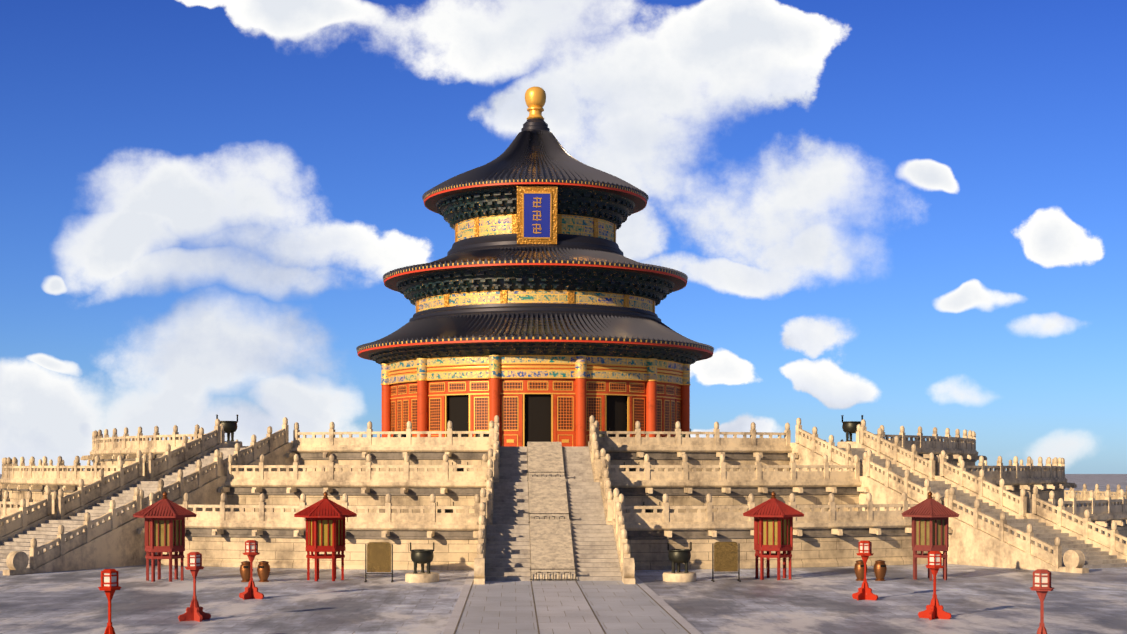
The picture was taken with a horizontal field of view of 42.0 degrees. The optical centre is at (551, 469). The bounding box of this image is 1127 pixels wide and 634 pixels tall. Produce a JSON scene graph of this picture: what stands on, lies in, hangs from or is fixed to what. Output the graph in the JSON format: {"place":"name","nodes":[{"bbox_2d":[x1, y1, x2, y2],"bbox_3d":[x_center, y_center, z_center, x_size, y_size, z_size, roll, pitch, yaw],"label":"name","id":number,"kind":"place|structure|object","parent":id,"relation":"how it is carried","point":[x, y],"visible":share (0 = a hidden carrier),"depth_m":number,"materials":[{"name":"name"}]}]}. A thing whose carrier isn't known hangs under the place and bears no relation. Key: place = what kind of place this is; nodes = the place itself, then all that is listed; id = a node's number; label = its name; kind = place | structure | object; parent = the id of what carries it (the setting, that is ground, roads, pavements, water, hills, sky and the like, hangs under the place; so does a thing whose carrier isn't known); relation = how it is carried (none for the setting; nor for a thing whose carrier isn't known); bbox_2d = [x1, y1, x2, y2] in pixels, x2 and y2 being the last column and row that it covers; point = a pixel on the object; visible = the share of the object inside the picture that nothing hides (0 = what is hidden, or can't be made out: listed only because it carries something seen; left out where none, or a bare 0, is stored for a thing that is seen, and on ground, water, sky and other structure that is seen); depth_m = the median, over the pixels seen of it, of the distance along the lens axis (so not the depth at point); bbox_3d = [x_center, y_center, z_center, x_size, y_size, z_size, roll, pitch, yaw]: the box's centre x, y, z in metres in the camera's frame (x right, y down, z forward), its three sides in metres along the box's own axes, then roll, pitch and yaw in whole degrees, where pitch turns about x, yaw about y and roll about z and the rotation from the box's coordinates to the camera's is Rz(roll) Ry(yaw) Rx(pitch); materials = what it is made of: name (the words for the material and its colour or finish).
{"place":"outdoors","nodes":[
{"label":"outdoors","id":0,"kind":"place"},
{"bbox_2d":[437,502,453,512],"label":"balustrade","id":1,"kind":"object","parent":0,"point":[446,510],"visible":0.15,"depth_m":72.04,"materials":[{"name":"beige"}]},
{"bbox_2d":[475,428,488,436],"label":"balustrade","id":2,"kind":"object","parent":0,"point":[484,435],"visible":0.29,"depth_m":87.80,"materials":[{"name":"beige"}]},
{"bbox_2d":[0,474,1126,633],"bbox_3d":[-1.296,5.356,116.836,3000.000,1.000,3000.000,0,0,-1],"label":"ground","id":3,"kind":"structure","parent":0,"point":[970,598],"depth_m":54.03,"materials":[{"name":"grey stone"}]},
{"bbox_2d":[98,569,120,633],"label":"lamp post","id":4,"kind":"object","parent":3,"relation":"on","point":[110,586],"visible":1,"depth_m":39.03,"materials":[{"name":"red wood"}]},
{"bbox_2d":[0,417,293,574],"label":"stair","id":5,"kind":"object","parent":3,"relation":"on","point":[90,527],"visible":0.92,"depth_m":77.57,"materials":[{"name":"stone"}]},
{"bbox_2d":[133,492,196,581],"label":"pavilion","id":6,"kind":"structure","parent":3,"relation":"on","point":[164,516],"depth_m":63.63,"materials":[{"name":"red wood"}]},
{"bbox_2d":[178,552,210,621],"bbox_3d":[-11.499,3.756,47.249,0.827,2.200,0.827,0,0,9],"label":"lamp post","id":7,"kind":"object","parent":3,"relation":"on","point":[194,611],"visible":1,"depth_m":47.13,"materials":[{"name":"red wood"}]},
{"bbox_2d":[239,561,249,581],"bbox_3d":[-13.221,4.401,63.510,0.588,0.910,0.588,0,0,-1],"label":"urn","id":8,"kind":"object","parent":3,"relation":"on","point":[244,569],"visible":0.75,"depth_m":63.30,"materials":[{"name":"orange metal"}]},
{"bbox_2d":[239,540,263,599],"bbox_3d":[-11.306,3.756,55.257,0.827,2.200,0.827,0,0,-21],"label":"lamp post","id":9,"kind":"object","parent":3,"relation":"on","point":[251,553],"visible":1,"depth_m":55.14,"materials":[{"name":"red wood"}]},
{"bbox_2d":[257,561,270,581],"bbox_3d":[-12.471,4.401,63.529,0.589,0.910,0.589,0,0,-1],"label":"urn","id":10,"kind":"object","parent":3,"relation":"on","point":[263,569],"visible":1,"depth_m":63.34,"materials":[{"name":"orange metal"}]},
{"bbox_2d":[294,491,356,580],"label":"pavilion","id":11,"kind":"structure","parent":3,"relation":"on","point":[325,516],"depth_m":63.89,"materials":[{"name":"red wood"}]},
{"bbox_2d":[364,542,393,581],"bbox_3d":[-7.467,3.993,63.459,1.200,1.715,0.620,0,0,-1],"label":"info sign","id":12,"kind":"object","parent":3,"relation":"on","point":[378,556],"visible":1,"depth_m":63.43,"materials":[{"name":"brown wood"}]},
{"bbox_2d":[405,542,438,582],"bbox_3d":[-5.623,4.011,63.706,1.480,1.690,1.480,0,0,-1],"label":"incense burner","id":13,"kind":"object","parent":3,"relation":"on","point":[422,557],"visible":1,"depth_m":63.29,"materials":[{"name":"metal"}]},
{"bbox_2d":[474,415,634,583],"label":"stair","id":14,"kind":"object","parent":3,"relation":"on","point":[569,508],"visible":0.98,"depth_m":70.84,"materials":[{"name":"stone"}]},
{"bbox_2d":[0,447,1126,569],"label":"terrace","id":15,"kind":"structure","parent":3,"relation":"on","point":[455,546],"depth_m":77.22,"materials":[{"name":"stone"}]},
{"bbox_2d":[216,415,241,447],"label":"incense burner","id":16,"kind":"object","parent":15,"relation":"on","point":[230,427],"visible":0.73,"depth_m":90.48,"materials":[{"name":"metal"}]},
{"bbox_2d":[356,87,713,446],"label":"hall of prayer","id":17,"kind":"structure","parent":15,"relation":"on","point":[566,337],"depth_m":107.87,"materials":[{"name":"black tile"}]},
{"bbox_2d":[517,186,556,243],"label":"plaque","id":18,"kind":"object","parent":17,"relation":"attached to","point":[536,214],"visible":1,"depth_m":109.04,"materials":[{"name":"blue wood"}]},
{"bbox_2d":[0,421,1126,537],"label":"balustrades","id":19,"kind":"object","parent":15,"relation":"on","point":[1114,503],"visible":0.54,"depth_m":80.03,"materials":[{"name":"stone"}]},
{"bbox_2d":[837,415,862,447],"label":"incense burner","id":20,"kind":"object","parent":15,"relation":"on","point":[849,428],"visible":0.73,"depth_m":91.50,"materials":[{"name":"metal"}]},
{"bbox_2d":[663,542,695,581],"bbox_3d":[5.573,4.011,63.996,1.480,1.690,1.480,0,0,-1],"label":"incense burner","id":21,"kind":"object","parent":3,"relation":"on","point":[678,556],"visible":1,"depth_m":63.58,"materials":[{"name":"metal"}]},
{"bbox_2d":[711,542,740,581],"bbox_3d":[7.577,3.993,63.848,1.200,1.715,0.620,0,0,-1],"label":"info sign","id":22,"kind":"object","parent":3,"relation":"on","point":[725,557],"visible":1,"depth_m":63.82,"materials":[{"name":"brown wood"}]},
{"bbox_2d":[743,491,803,579],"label":"pavilion","id":23,"kind":"structure","parent":3,"relation":"on","point":[773,516],"depth_m":64.64,"materials":[{"name":"red wood"}]},
{"bbox_2d":[854,560,867,580],"bbox_3d":[13.520,4.401,64.202,0.588,0.910,0.588,0,0,-1],"label":"urn","id":24,"kind":"object","parent":3,"relation":"on","point":[859,569],"visible":0.81,"depth_m":64.01,"materials":[{"name":"orange metal"}]},
{"bbox_2d":[852,541,877,599],"bbox_3d":[11.712,3.756,54.852,0.842,2.200,0.842,0,0,-1],"label":"lamp post","id":25,"kind":"object","parent":3,"relation":"on","point":[864,592],"visible":1,"depth_m":54.72,"materials":[{"name":"red wood"}]},
{"bbox_2d":[873,560,886,580],"bbox_3d":[14.370,4.401,64.224,0.589,0.910,0.589,0,0,-1],"label":"urn","id":26,"kind":"object","parent":3,"relation":"on","point":[880,568],"visible":1,"depth_m":64.03,"materials":[{"name":"orange metal"}]},
{"bbox_2d":[901,491,958,580],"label":"pavilion","id":27,"kind":"structure","parent":3,"relation":"on","point":[929,515],"depth_m":64.41,"materials":[{"name":"red wood"}]},
{"bbox_2d":[918,551,951,619],"bbox_3d":[12.492,3.756,47.870,0.827,2.200,0.827,0,0,-15],"label":"lamp post","id":28,"kind":"object","parent":3,"relation":"on","point":[934,610],"visible":1,"depth_m":47.75,"materials":[{"name":"red wood"}]},
{"bbox_2d":[790,418,1126,573],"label":"stair","id":29,"kind":"object","parent":3,"relation":"on","point":[1000,527],"visible":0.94,"depth_m":77.94,"materials":[{"name":"stone"}]},
{"bbox_2d":[1030,569,1053,633],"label":"lamp post","id":30,"kind":"object","parent":3,"relation":"on","point":[1041,587],"visible":1,"depth_m":38.89,"materials":[{"name":"red wood"}]},
{"bbox_2d":[0,0,1126,473],"label":"sky","id":31,"kind":"structure","parent":0,"point":[910,214],"materials":[{"name":"blue"}]},
{"bbox_2d":[443,570,700,633],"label":"path","id":32,"kind":"structure","parent":0,"point":[639,606],"depth_m":50.81,"materials":[{"name":"stone"}]}
]}

